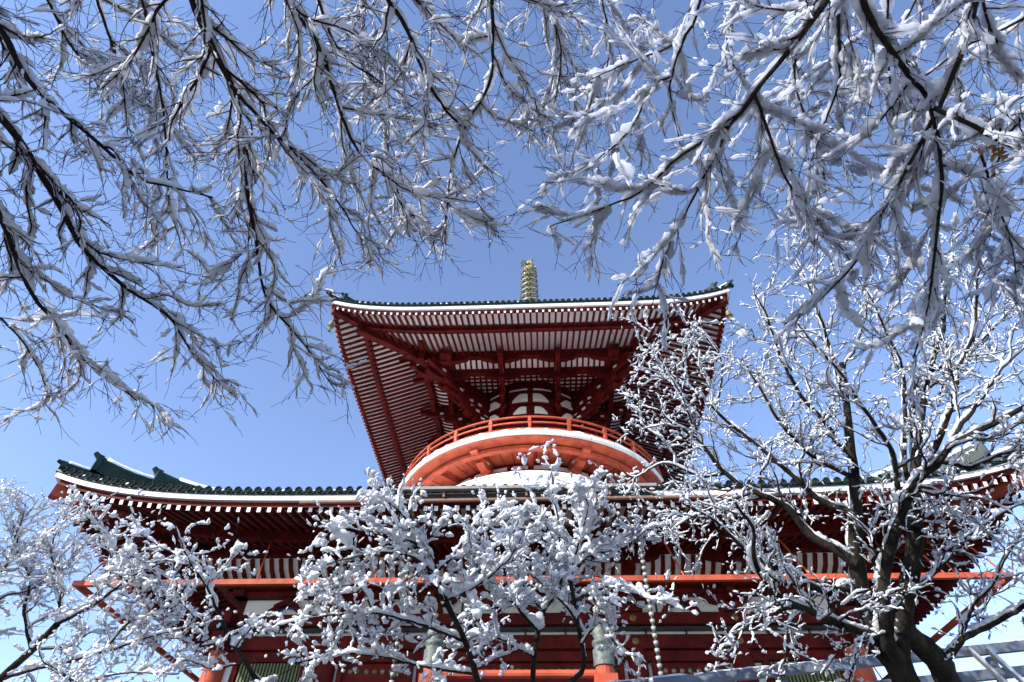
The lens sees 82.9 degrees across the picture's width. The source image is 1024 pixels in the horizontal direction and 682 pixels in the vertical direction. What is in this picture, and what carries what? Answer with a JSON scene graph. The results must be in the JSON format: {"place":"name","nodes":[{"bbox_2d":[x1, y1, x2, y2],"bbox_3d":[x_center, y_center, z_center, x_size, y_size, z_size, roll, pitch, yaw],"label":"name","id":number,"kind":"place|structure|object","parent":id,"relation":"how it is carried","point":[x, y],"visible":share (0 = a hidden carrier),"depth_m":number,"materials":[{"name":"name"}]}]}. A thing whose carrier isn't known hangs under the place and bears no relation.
{"place":"outdoors","nodes":[
{"label":"outdoors","id":0,"kind":"place"},
{"bbox_2d":[0,0,1023,681],"label":"sky","id":1,"kind":"structure","parent":0,"point":[293,444],"materials":[{"name":"blue"}]},
{"bbox_2d":[48,258,1023,681],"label":"pagoda","id":2,"kind":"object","parent":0,"point":[456,400],"visible":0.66,"depth_m":21.12,"materials":[{"name":"red wood"}]},
{"bbox_2d":[29,516,59,562],"bbox_3d":[-14.961,6.329,18.583,0.525,1.562,0.525,-1,-47,2],"label":"wind bell","id":3,"kind":"object","parent":2,"relation":"hanging from","point":[44,531],"visible":0.21,"depth_m":18.61,"materials":[{"name":"brown metal"}]},
{"bbox_2d":[228,662,308,681],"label":"lattice window","id":4,"kind":"structure","parent":2,"relation":"in","point":[239,673],"depth_m":19.71,"materials":[{"name":"wood"}]},
{"bbox_2d":[327,318,333,331],"bbox_3d":[-10.140,-0.931,32.532,0.378,1.125,0.378,-1,-47,2],"label":"wind bell","id":5,"kind":"object","parent":2,"relation":"hanging from","point":[330,325],"visible":1,"depth_m":32.45,"materials":[{"name":"brown metal"}]},
{"bbox_2d":[335,663,413,681],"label":"door","id":6,"kind":"structure","parent":2,"relation":"in","point":[364,672],"depth_m":19.58,"materials":[{"name":"red paint"}]},
{"bbox_2d":[389,516,416,681],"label":"rain chain","id":7,"kind":"object","parent":2,"relation":"hanging from","point":[397,643],"visible":0.31,"depth_m":16.03,"materials":[{"name":"metal"}]},
{"bbox_2d":[418,624,617,681],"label":"balustrade","id":8,"kind":"object","parent":2,"relation":"attached to","point":[604,664],"visible":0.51,"depth_m":8.21,"materials":[{"name":"paint"}]},
{"bbox_2d":[447,662,625,681],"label":"railing","id":9,"kind":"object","parent":2,"relation":"in","point":[620,670],"depth_m":19.46,"materials":[{"name":"red paint"}]},
{"bbox_2d":[71,531,1013,681],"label":"railing","id":10,"kind":"object","parent":2,"relation":"attached to","point":[83,584],"visible":0.34,"depth_m":18.08,"materials":[{"name":"paint"}]},
{"bbox_2d":[633,509,662,675],"bbox_3d":[3.909,7.800,16.126,0.133,6.950,0.140,-1,-47,2],"label":"rain chain","id":11,"kind":"object","parent":2,"relation":"hanging from","point":[654,635],"visible":0.66,"depth_m":16.11,"materials":[{"name":"metal"}]},
{"bbox_2d":[651,661,730,675],"bbox_3d":[5.931,12.181,17.878,2.560,4.160,0.225,-1,-47,2],"label":"door","id":12,"kind":"structure","parent":2,"relation":"in","point":[667,668],"depth_m":19.27,"materials":[{"name":"red paint"}]},
{"bbox_2d":[726,307,732,321],"bbox_3d":[11.836,-1.486,31.666,0.378,1.125,0.378,-1,-47,2],"label":"wind bell","id":13,"kind":"object","parent":2,"relation":"hanging from","point":[728,314],"visible":0.88,"depth_m":31.61,"materials":[{"name":"brown metal"}]},
{"bbox_2d":[761,660,846,681],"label":"lattice window","id":14,"kind":"structure","parent":2,"relation":"in","point":[815,677],"depth_m":18.86,"materials":[{"name":"wood"}]},
{"bbox_3d":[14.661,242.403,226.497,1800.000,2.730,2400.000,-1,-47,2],"label":"ground","id":15,"kind":"structure","parent":0,"visible":0},
{"bbox_2d":[0,476,232,681],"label":"snowy tree","id":16,"kind":"object","parent":15,"relation":"on","point":[57,571],"visible":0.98,"depth_m":6.75,"materials":[{"name":"white snow"}]},
{"bbox_2d":[80,488,285,680],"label":"snowy shrub","id":17,"kind":"object","parent":15,"relation":"on","point":[130,548],"visible":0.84,"depth_m":6.37,"materials":[{"name":"white snow"}]},
{"bbox_2d":[0,0,616,444],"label":"overhanging tree","id":18,"kind":"object","parent":15,"relation":"on","point":[372,58],"visible":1,"depth_m":4.12,"materials":[{"name":"white plant"}]},
{"bbox_2d":[234,466,552,681],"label":"snowy shrub","id":19,"kind":"object","parent":15,"relation":"on","point":[402,530],"visible":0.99,"depth_m":5.65,"materials":[{"name":"white snow"}]},
{"bbox_2d":[428,439,698,681],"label":"snowy shrub","id":20,"kind":"object","parent":15,"relation":"on","point":[564,565],"visible":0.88,"depth_m":5.85,"materials":[{"name":"white snow"}]},
{"bbox_2d":[502,0,1023,443],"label":"overhanging tree","id":21,"kind":"object","parent":15,"relation":"on","point":[995,201],"visible":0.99,"depth_m":3.76,"materials":[{"name":"white plant"}]},
{"bbox_2d":[978,144,1009,162],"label":"withered leaves","id":22,"kind":"object","parent":21,"relation":"attached to","point":[994,149],"visible":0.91,"depth_m":3.26,"materials":[{"name":"brown plant"}]},
{"bbox_2d":[588,209,1023,681],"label":"snowy tree","id":23,"kind":"object","parent":15,"relation":"on","point":[889,632],"visible":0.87,"depth_m":5.52,"materials":[{"name":"white snow"}]},
{"bbox_2d":[607,639,1023,681],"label":"handrail","id":24,"kind":"object","parent":15,"relation":"on","point":[981,675],"visible":0.67,"depth_m":6.30,"materials":[{"name":"grey metal"}]},
{"bbox_2d":[967,646,1023,681],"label":"steel brace","id":25,"kind":"object","parent":24,"relation":"attached to","point":[999,660],"visible":1,"depth_m":6.16,"materials":[{"name":"silver metal"}]}
]}

